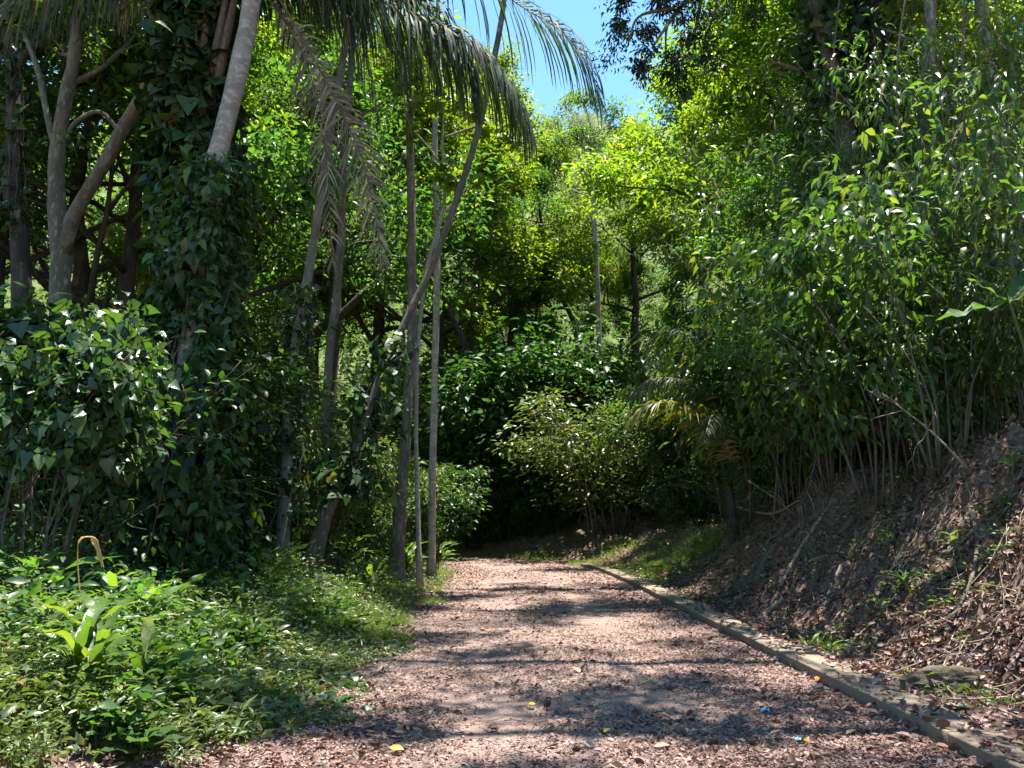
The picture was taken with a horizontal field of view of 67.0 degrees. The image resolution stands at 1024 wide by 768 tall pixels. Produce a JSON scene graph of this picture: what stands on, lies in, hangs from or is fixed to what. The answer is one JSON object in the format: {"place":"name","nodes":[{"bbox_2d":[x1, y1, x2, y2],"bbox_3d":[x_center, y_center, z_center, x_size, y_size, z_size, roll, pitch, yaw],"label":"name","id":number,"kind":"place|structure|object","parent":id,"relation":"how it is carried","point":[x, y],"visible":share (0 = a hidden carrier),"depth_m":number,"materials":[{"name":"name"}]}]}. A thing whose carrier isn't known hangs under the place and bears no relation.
{"place":"outdoors","nodes":[
{"label":"outdoors","id":0,"kind":"place"},
{"bbox_2d":[1,0,1021,138],"label":"sky","id":1,"kind":"structure","parent":0,"point":[580,15],"materials":[{"name":"blue"}]},
{"bbox_2d":[0,46,1023,767],"bbox_3d":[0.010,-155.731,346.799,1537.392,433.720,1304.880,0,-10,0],"label":"ground","id":2,"kind":"structure","parent":0,"point":[538,542],"depth_m":13.35,"materials":[{"name":"brown soil"}]},
{"bbox_2d":[0,0,66,316],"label":"mossy tree","id":3,"kind":"object","parent":2,"relation":"on","point":[20,263],"visible":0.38,"depth_m":17.20,"materials":[{"name":"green plant"}]},
{"bbox_2d":[0,0,47,242],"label":"climbing vine","id":4,"kind":"object","parent":3,"relation":"attached to","point":[31,85],"visible":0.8,"depth_m":17.48,"materials":[{"name":"green plant"}]},
{"bbox_2d":[0,281,134,549],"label":"shrub","id":5,"kind":"object","parent":2,"relation":"on","point":[18,328],"visible":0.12,"depth_m":11.10,"materials":[{"name":"green plant"}]},
{"bbox_2d":[1,0,146,545],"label":"forked tree","id":6,"kind":"object","parent":2,"relation":"on","point":[63,224],"visible":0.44,"depth_m":15.96,"materials":[{"name":"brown plant"}]},
{"bbox_2d":[0,291,181,597],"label":"shrub","id":7,"kind":"object","parent":2,"relation":"on","point":[83,448],"visible":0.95,"depth_m":8.38,"materials":[{"name":"green plant"}]},
{"bbox_2d":[4,592,218,724],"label":"ginger plant","id":8,"kind":"object","parent":2,"relation":"on","point":[89,635],"visible":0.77,"depth_m":5.88,"materials":[{"name":"green plant"}]},
{"bbox_2d":[0,317,279,586],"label":"shrub","id":9,"kind":"object","parent":2,"relation":"on","point":[9,526],"visible":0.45,"depth_m":9.21,"materials":[{"name":"green plant"}]},
{"bbox_2d":[0,323,292,595],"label":"shrub","id":10,"kind":"object","parent":2,"relation":"on","point":[147,454],"visible":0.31,"depth_m":9.93,"materials":[{"name":"green plant"}]},
{"bbox_2d":[0,0,313,309],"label":"forest tree","id":11,"kind":"object","parent":2,"relation":"on","point":[36,257],"visible":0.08,"depth_m":23.74,"materials":[{"name":"green plant"}]},
{"bbox_2d":[0,0,370,313],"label":"forest tree","id":12,"kind":"object","parent":2,"relation":"on","point":[127,266],"visible":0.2,"depth_m":26.23,"materials":[{"name":"green plant"}]},
{"bbox_2d":[21,294,349,546],"bbox_3d":[-6.760,1.230,15.387,5.819,4.891,6.385,5,-11,-25],"label":"shrub","id":13,"kind":"object","parent":2,"relation":"on","point":[278,379],"visible":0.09,"depth_m":14.51,"materials":[{"name":"green plant"}]},
{"bbox_2d":[0,1,405,319],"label":"forest tree","id":14,"kind":"object","parent":2,"relation":"on","point":[85,277],"visible":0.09,"depth_m":25.64,"materials":[{"name":"green plant"}]},
{"bbox_2d":[0,515,421,767],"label":"fine herb cover","id":15,"kind":"object","parent":2,"relation":"on","point":[329,649],"visible":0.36,"depth_m":5.60,"materials":[{"name":"green plant"}]},
{"bbox_2d":[165,0,260,596],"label":"leaning tree","id":16,"kind":"object","parent":2,"relation":"on","point":[234,87],"visible":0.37,"depth_m":12.47,"materials":[{"name":"grey plant"}]},
{"bbox_2d":[123,0,257,247],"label":"climbing vine","id":17,"kind":"object","parent":16,"relation":"attached to","point":[183,111],"visible":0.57,"depth_m":13.05,"materials":[{"name":"green plant"}]},
{"bbox_2d":[104,145,288,604],"bbox_3d":[-4.787,-0.011,11.796,2.324,7.372,2.199,8,-13,-39],"label":"climbing vine","id":18,"kind":"object","parent":16,"relation":"attached to","point":[218,190],"visible":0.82,"depth_m":11.58,"materials":[{"name":"green plant"}]},
{"bbox_2d":[0,496,426,762],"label":"tall herb cover","id":19,"kind":"object","parent":2,"relation":"on","point":[108,704],"visible":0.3,"depth_m":7.53,"materials":[{"name":"green plant"}]},
{"bbox_2d":[0,518,440,756],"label":"weed stalk cover","id":20,"kind":"object","parent":2,"relation":"on","point":[246,704],"visible":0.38,"depth_m":6.60,"materials":[{"name":"green plant"}]},
{"bbox_2d":[0,505,453,767],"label":"herb cover","id":21,"kind":"object","parent":2,"relation":"on","point":[43,688],"visible":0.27,"depth_m":6.19,"materials":[{"name":"green plant"}]},
{"bbox_2d":[2,545,451,767],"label":"creeper cover","id":22,"kind":"object","parent":2,"relation":"on","point":[354,679],"visible":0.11,"depth_m":9.71,"materials":[{"name":"green plant"}]},
{"bbox_2d":[33,122,471,396],"bbox_3d":[-15.441,-4.247,44.020,25.561,28.589,22.658,10,-14,-43],"label":"forest tree","id":23,"kind":"object","parent":2,"relation":"on","point":[272,305],"visible":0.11,"depth_m":38.03,"materials":[{"name":"green plant"}]},
{"bbox_2d":[0,0,513,327],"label":"forest tree","id":24,"kind":"object","parent":2,"relation":"on","point":[252,143],"visible":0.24,"depth_m":26.24,"materials":[{"name":"green plant"}]},
{"bbox_2d":[244,401,345,534],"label":"shrub","id":25,"kind":"object","parent":2,"relation":"on","point":[313,429],"visible":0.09,"depth_m":18.33,"materials":[{"name":"green plant"}]},
{"bbox_2d":[0,0,607,285],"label":"palm tree","id":26,"kind":"object","parent":2,"relation":"on","point":[496,80],"visible":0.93,"depth_m":13.29,"materials":[{"name":"green plant"}]},
{"bbox_2d":[74,126,286,597],"bbox_3d":[-5.126,-0.224,12.679,3.358,8.285,3.091,0,-10,0],"label":"climbing vine","id":27,"kind":"object","parent":26,"relation":"attached to","point":[250,544],"visible":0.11,"depth_m":12.73,"materials":[{"name":"green plant"}]},
{"bbox_2d":[77,0,531,519],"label":"forest tree","id":28,"kind":"object","parent":2,"relation":"on","point":[316,331],"visible":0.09,"depth_m":44.97,"materials":[{"name":"green plant"}]},
{"bbox_2d":[246,446,401,570],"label":"shrub","id":29,"kind":"object","parent":2,"relation":"on","point":[340,512],"visible":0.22,"depth_m":18.26,"materials":[{"name":"green plant"}]},
{"bbox_2d":[221,557,459,643],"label":"grass","id":30,"kind":"structure","parent":2,"relation":"on","point":[373,634],"depth_m":12.26,"materials":[{"name":"green plant"}]},
{"bbox_2d":[242,14,454,442],"bbox_3d":[-7.356,-4.430,30.163,9.876,21.760,7.662,9,-13,-40],"label":"dark tree","id":31,"kind":"object","parent":2,"relation":"on","point":[348,307],"visible":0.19,"depth_m":29.59,"materials":[{"name":"green plant"}]},
{"bbox_2d":[272,0,427,565],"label":"slender tree","id":32,"kind":"object","parent":2,"relation":"on","point":[336,297],"visible":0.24,"depth_m":21.34,"materials":[{"name":"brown plant"}]},
{"bbox_2d":[273,0,433,572],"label":"slender tree","id":33,"kind":"object","parent":2,"relation":"on","point":[283,534],"visible":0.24,"depth_m":16.61,"materials":[{"name":"grey plant"}]},
{"bbox_2d":[245,282,336,538],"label":"climbing vine","id":34,"kind":"object","parent":33,"relation":"attached to","point":[300,436],"visible":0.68,"depth_m":16.02,"materials":[{"name":"green plant"}]},
{"bbox_2d":[300,438,436,569],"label":"shrub","id":35,"kind":"object","parent":2,"relation":"on","point":[373,520],"visible":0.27,"depth_m":20.98,"materials":[{"name":"green plant"}]},
{"bbox_2d":[386,0,416,584],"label":"straight tree","id":36,"kind":"object","parent":2,"relation":"on","point":[398,539],"visible":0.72,"depth_m":20.39,"materials":[{"name":"brown plant"}]},
{"bbox_2d":[299,0,506,577],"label":"leaning tree","id":37,"kind":"object","parent":2,"relation":"on","point":[319,536],"visible":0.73,"depth_m":18.31,"materials":[{"name":"brown plant"}]},
{"bbox_2d":[294,331,429,510],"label":"climbing vine","id":38,"kind":"object","parent":37,"relation":"attached to","point":[330,465],"visible":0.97,"depth_m":17.38,"materials":[{"name":"green plant"}]},
{"bbox_2d":[253,31,574,533],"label":"forest tree","id":39,"kind":"object","parent":2,"relation":"on","point":[369,336],"visible":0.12,"depth_m":47.66,"materials":[{"name":"green plant"}]},
{"bbox_2d":[361,464,474,564],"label":"shrub","id":40,"kind":"object","parent":2,"relation":"on","point":[424,497],"visible":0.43,"depth_m":26.26,"materials":[{"name":"green plant"}]},
{"bbox_2d":[261,76,601,463],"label":"forest tree","id":41,"kind":"object","parent":2,"relation":"on","point":[500,147],"visible":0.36,"depth_m":47.23,"materials":[{"name":"green plant"}]},
{"bbox_2d":[425,0,440,578],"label":"tree trunk","id":42,"kind":"object","parent":2,"relation":"on","point":[431,569],"visible":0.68,"depth_m":24.26,"materials":[{"name":"grey plant"}]},
{"bbox_2d":[378,454,499,560],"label":"shrub","id":43,"kind":"object","parent":2,"relation":"on","point":[473,475],"visible":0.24,"depth_m":35.31,"materials":[{"name":"green plant"}]},
{"bbox_2d":[404,171,500,535],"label":"background tree","id":44,"kind":"object","parent":2,"relation":"on","point":[461,335],"visible":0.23,"depth_m":45.52,"materials":[{"name":"green plant"}]},
{"bbox_2d":[401,70,522,586],"bbox_3d":[-1.348,-1.792,20.577,3.538,14.379,1.291,0,-10,0],"label":"sapling","id":45,"kind":"object","parent":2,"relation":"on","point":[441,168],"visible":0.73,"depth_m":21.24,"materials":[{"name":"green plant"}]},
{"bbox_2d":[420,455,534,549],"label":"shrub","id":46,"kind":"object","parent":2,"relation":"on","point":[461,540],"visible":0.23,"depth_m":40.80,"materials":[{"name":"green plant"}]},
{"bbox_2d":[338,312,632,538],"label":"shrub","id":47,"kind":"object","parent":2,"relation":"on","point":[456,404],"visible":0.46,"depth_m":40.82,"materials":[{"name":"green plant"}]},
{"bbox_2d":[5,133,1018,447],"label":"hill cover","id":48,"kind":"object","parent":2,"relation":"on","point":[345,373],"visible":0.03,"depth_m":67.91,"materials":[{"name":"green plant"}]},
{"bbox_2d":[422,76,613,373],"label":"forest tree","id":49,"kind":"object","parent":2,"relation":"on","point":[542,136],"visible":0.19,"depth_m":57.34,"materials":[{"name":"green plant"}]},
{"bbox_2d":[382,302,673,521],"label":"shrub","id":50,"kind":"object","parent":2,"relation":"on","point":[509,385],"visible":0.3,"depth_m":41.56,"materials":[{"name":"green plant"}]},
{"bbox_2d":[502,263,570,408],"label":"forest tree","id":51,"kind":"object","parent":2,"relation":"on","point":[519,304],"visible":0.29,"depth_m":48.06,"materials":[{"name":"green plant"}]},
{"bbox_2d":[392,554,688,617],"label":"leaf litter","id":52,"kind":"object","parent":2,"relation":"on","point":[579,572],"visible":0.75,"depth_m":19.83,"materials":[{"name":"brown plant"}]},
{"bbox_2d":[497,464,596,536],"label":"shrub","id":53,"kind":"object","parent":2,"relation":"on","point":[545,522],"visible":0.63,"depth_m":41.02,"materials":[{"name":"green plant"}]},
{"bbox_2d":[371,525,730,578],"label":"grass","id":54,"kind":"structure","parent":2,"relation":"on","point":[670,557],"depth_m":26.39,"materials":[{"name":"green plant"}]},
{"bbox_2d":[500,159,613,357],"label":"background tree","id":55,"kind":"object","parent":2,"relation":"on","point":[545,186],"visible":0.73,"depth_m":48.71,"materials":[{"name":"green plant"}]},
{"bbox_2d":[520,88,633,361],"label":"background tree","id":56,"kind":"object","parent":2,"relation":"on","point":[591,138],"visible":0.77,"depth_m":48.95,"materials":[{"name":"green plant"}]},
{"bbox_2d":[475,384,716,538],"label":"shrub","id":57,"kind":"object","parent":2,"relation":"on","point":[571,442],"visible":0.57,"depth_m":35.73,"materials":[{"name":"green plant"}]},
{"bbox_2d":[446,503,782,584],"bbox_3d":[2.053,6.457,32.535,7.710,2.213,28.268,5,-11,-25],"label":"herb cover","id":58,"kind":"object","parent":2,"relation":"on","point":[657,579],"visible":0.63,"depth_m":23.68,"materials":[{"name":"green plant"}]},
{"bbox_2d":[562,245,686,356],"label":"forest tree","id":59,"kind":"object","parent":2,"relation":"on","point":[618,311],"visible":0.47,"depth_m":56.83,"materials":[{"name":"green plant"}]},
{"bbox_2d":[580,375,723,523],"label":"shrub","id":60,"kind":"object","parent":2,"relation":"on","point":[616,410],"visible":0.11,"depth_m":36.58,"materials":[{"name":"green plant"}]},
{"bbox_2d":[553,112,767,404],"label":"forest tree","id":61,"kind":"object","parent":2,"relation":"on","point":[636,299],"visible":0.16,"depth_m":53.71,"materials":[{"name":"green plant"}]},
{"bbox_2d":[602,389,753,529],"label":"shrub","id":62,"kind":"object","parent":2,"relation":"on","point":[692,506],"visible":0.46,"depth_m":30.38,"materials":[{"name":"green plant"}]},
{"bbox_2d":[597,261,759,469],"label":"forest tree","id":63,"kind":"object","parent":2,"relation":"on","point":[676,294],"visible":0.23,"depth_m":44.27,"materials":[{"name":"green plant"}]},
{"bbox_2d":[623,307,752,545],"bbox_3d":[5.129,0.951,21.117,4.889,6.975,3.398,7,-12,-32],"label":"palm","id":64,"kind":"object","parent":2,"relation":"on","point":[639,411],"visible":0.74,"depth_m":20.91,"materials":[{"name":"green plant"}]},
{"bbox_2d":[613,282,763,522],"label":"shrub","id":65,"kind":"object","parent":2,"relation":"on","point":[624,393],"visible":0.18,"depth_m":29.35,"materials":[{"name":"green plant"}]},
{"bbox_2d":[602,50,786,469],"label":"forest tree","id":66,"kind":"object","parent":2,"relation":"on","point":[659,91],"visible":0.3,"depth_m":44.66,"materials":[{"name":"green plant"}]},
{"bbox_2d":[638,281,799,525],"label":"shrub","id":67,"kind":"object","parent":2,"relation":"on","point":[692,355],"visible":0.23,"depth_m":21.77,"materials":[{"name":"green plant"}]},
{"bbox_2d":[591,0,882,469],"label":"vine clad tree","id":68,"kind":"object","parent":2,"relation":"on","point":[619,26],"visible":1,"depth_m":18.86,"materials":[{"name":"green plant"}]},
{"bbox_2d":[791,0,874,149],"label":"climbing vine","id":69,"kind":"object","parent":68,"relation":"attached to","point":[803,50],"visible":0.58,"depth_m":19.57,"materials":[{"name":"green plant"}]},
{"bbox_2d":[463,414,1023,729],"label":"leaf litter","id":70,"kind":"object","parent":2,"relation":"on","point":[889,666],"visible":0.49,"depth_m":9.98,"materials":[{"name":"brown plant"}]},
{"bbox_2d":[699,376,822,507],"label":"shrub","id":71,"kind":"object","parent":2,"relation":"on","point":[761,462],"visible":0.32,"depth_m":19.99,"materials":[{"name":"green plant"}]},
{"bbox_2d":[666,0,863,473],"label":"forest tree","id":72,"kind":"object","parent":2,"relation":"on","point":[752,116],"visible":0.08,"depth_m":35.76,"materials":[{"name":"green plant"}]},
{"bbox_2d":[598,40,942,508],"bbox_3d":[8.421,-2.899,22.822,10.535,13.152,9.709,10,-14,-44],"label":"shrub","id":73,"kind":"object","parent":2,"relation":"on","point":[708,220],"visible":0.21,"depth_m":22.80,"materials":[{"name":"green plant"}]},
{"bbox_2d":[595,9,969,298],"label":"forest tree","id":74,"kind":"object","parent":2,"relation":"on","point":[703,112],"visible":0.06,"depth_m":43.77,"materials":[{"name":"green plant"}]},
{"bbox_2d":[670,277,911,510],"bbox_3d":[8.062,0.661,22.734,7.906,6.134,8.674,6,-12,-31],"label":"shrub","id":75,"kind":"object","parent":2,"relation":"on","point":[717,372],"visible":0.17,"depth_m":21.34,"materials":[{"name":"green plant"}]},
{"bbox_2d":[560,0,1023,259],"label":"forest tree","id":76,"kind":"object","parent":2,"relation":"on","point":[742,45],"visible":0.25,"depth_m":30.86,"materials":[{"name":"green plant"}]},
{"bbox_2d":[719,313,864,514],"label":"shrub","id":77,"kind":"object","parent":2,"relation":"on","point":[769,437],"visible":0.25,"depth_m":17.38,"materials":[{"name":"green plant"}]},
{"bbox_2d":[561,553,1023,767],"bbox_3d":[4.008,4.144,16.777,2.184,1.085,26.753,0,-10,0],"label":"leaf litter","id":78,"kind":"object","parent":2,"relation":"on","point":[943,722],"visible":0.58,"depth_m":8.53,"materials":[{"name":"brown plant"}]},
{"bbox_2d":[580,563,1023,767],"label":"kerb","id":79,"kind":"structure","parent":2,"relation":"on","point":[970,745],"depth_m":7.22,"materials":[{"name":"concrete"}]},
{"bbox_2d":[685,186,951,508],"bbox_3d":[5.526,-0.378,13.651,4.686,5.109,6.074,-9,-14,40],"label":"shrub","id":80,"kind":"object","parent":2,"relation":"on","point":[824,387],"visible":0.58,"depth_m":13.10,"materials":[{"name":"green plant"}]},
{"bbox_2d":[641,159,1001,492],"bbox_3d":[7.734,-0.996,19.107,6.824,8.148,8.291,8,-13,-37],"label":"shrub","id":81,"kind":"object","parent":2,"relation":"on","point":[693,263],"visible":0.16,"depth_m":20.44,"materials":[{"name":"green plant"}]},
{"bbox_2d":[695,304,950,489],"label":"shrub","id":82,"kind":"object","parent":2,"relation":"on","point":[768,367],"visible":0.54,"depth_m":15.06,"materials":[{"name":"green plant"}]},
{"bbox_2d":[646,413,1023,711],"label":"bank weeds","id":83,"kind":"object","parent":2,"relation":"on","point":[968,689],"visible":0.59,"depth_m":9.81,"materials":[{"name":"green plant"}]},
{"bbox_2d":[664,25,1023,292],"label":"forest tree","id":84,"kind":"object","parent":2,"relation":"on","point":[751,193],"visible":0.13,"depth_m":20.88,"materials":[{"name":"green plant"}]},
{"bbox_2d":[728,152,959,469],"bbox_3d":[6.836,-1.207,16.254,5.283,6.834,6.419,-10,-14,42],"label":"shrub","id":85,"kind":"object","parent":2,"relation":"on","point":[796,213],"visible":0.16,"depth_m":15.83,"materials":[{"name":"green plant"}]},
{"bbox_2d":[707,0,1022,238],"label":"forest tree","id":86,"kind":"object","parent":2,"relation":"on","point":[794,35],"visible":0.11,"depth_m":28.12,"materials":[{"name":"green plant"}]},
{"bbox_2d":[731,164,1023,475],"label":"shrub","id":87,"kind":"object","parent":2,"relation":"on","point":[849,229],"visible":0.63,"depth_m":11.82,"materials":[{"name":"green plant"}]},
{"bbox_2d":[868,0,906,461],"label":"vine clad tree","id":88,"kind":"object","parent":2,"relation":"on","point":[875,5],"visible":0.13,"depth_m":18.88,"materials":[{"name":"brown plant"}]},
{"bbox_2d":[836,0,918,175],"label":"climbing vine","id":89,"kind":"object","parent":88,"relation":"attached to","point":[860,18],"visible":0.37,"depth_m":18.84,"materials":[{"name":"green plant"}]},
{"bbox_2d":[753,7,1023,456],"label":"shrub","id":90,"kind":"object","parent":2,"relation":"on","point":[878,109],"visible":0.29,"depth_m":15.46,"materials":[{"name":"green plant"}]},
{"bbox_2d":[779,91,1023,462],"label":"shrub","id":91,"kind":"object","parent":2,"relation":"on","point":[863,136],"visible":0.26,"depth_m":13.29,"materials":[{"name":"green plant"}]},
{"bbox_2d":[800,0,1023,419],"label":"shrub","id":92,"kind":"object","parent":2,"relation":"on","point":[1007,51],"visible":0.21,"depth_m":15.58,"materials":[{"name":"green plant"}]},
{"bbox_2d":[842,205,1023,442],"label":"shrub","id":93,"kind":"object","parent":2,"relation":"on","point":[958,342],"visible":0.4,"depth_m":11.91,"materials":[{"name":"green plant"}]},
{"bbox_2d":[847,18,1023,432],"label":"shrub","id":94,"kind":"object","parent":2,"relation":"on","point":[971,235],"visible":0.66,"depth_m":12.53,"materials":[{"name":"green plant"}]},
{"bbox_2d":[888,665,985,692],"bbox_3d":[4.184,2.881,7.355,1.253,0.410,0.352,0,-10,0],"label":"rock","id":95,"kind":"object","parent":2,"relation":"on","point":[942,675],"visible":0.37,"depth_m":7.27,"materials":[{"name":"stone"}]},
{"bbox_2d":[854,328,1021,487],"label":"shrub","id":96,"kind":"object","parent":2,"relation":"on","point":[943,421],"visible":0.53,"depth_m":11.89,"materials":[{"name":"green plant"}]},
{"bbox_2d":[869,0,1023,454],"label":"tree","id":97,"kind":"object","parent":2,"relation":"on","point":[929,14],"visible":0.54,"depth_m":17.78,"materials":[{"name":"green plant"}]},
{"bbox_2d":[929,91,1023,402],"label":"shrub","id":98,"kind":"object","parent":2,"relation":"on","point":[971,197],"visible":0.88,"depth_m":11.02,"materials":[{"name":"green plant"}]},
{"bbox_2d":[939,256,1023,417],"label":"shrub","id":99,"kind":"object","parent":2,"relation":"on","point":[1008,331],"visible":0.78,"depth_m":10.87,"materials":[{"name":"green plant"}]},
{"bbox_2d":[226,556,987,767],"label":"road","id":100,"kind":"structure","parent":0,"point":[517,710],"depth_m":7.63,"materials":[{"name":"brown gravel"}]},
{"bbox_2d":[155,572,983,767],"bbox_3d":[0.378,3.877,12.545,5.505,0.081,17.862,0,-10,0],"label":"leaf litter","id":101,"kind":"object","parent":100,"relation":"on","point":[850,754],"visible":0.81,"depth_m":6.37,"materials":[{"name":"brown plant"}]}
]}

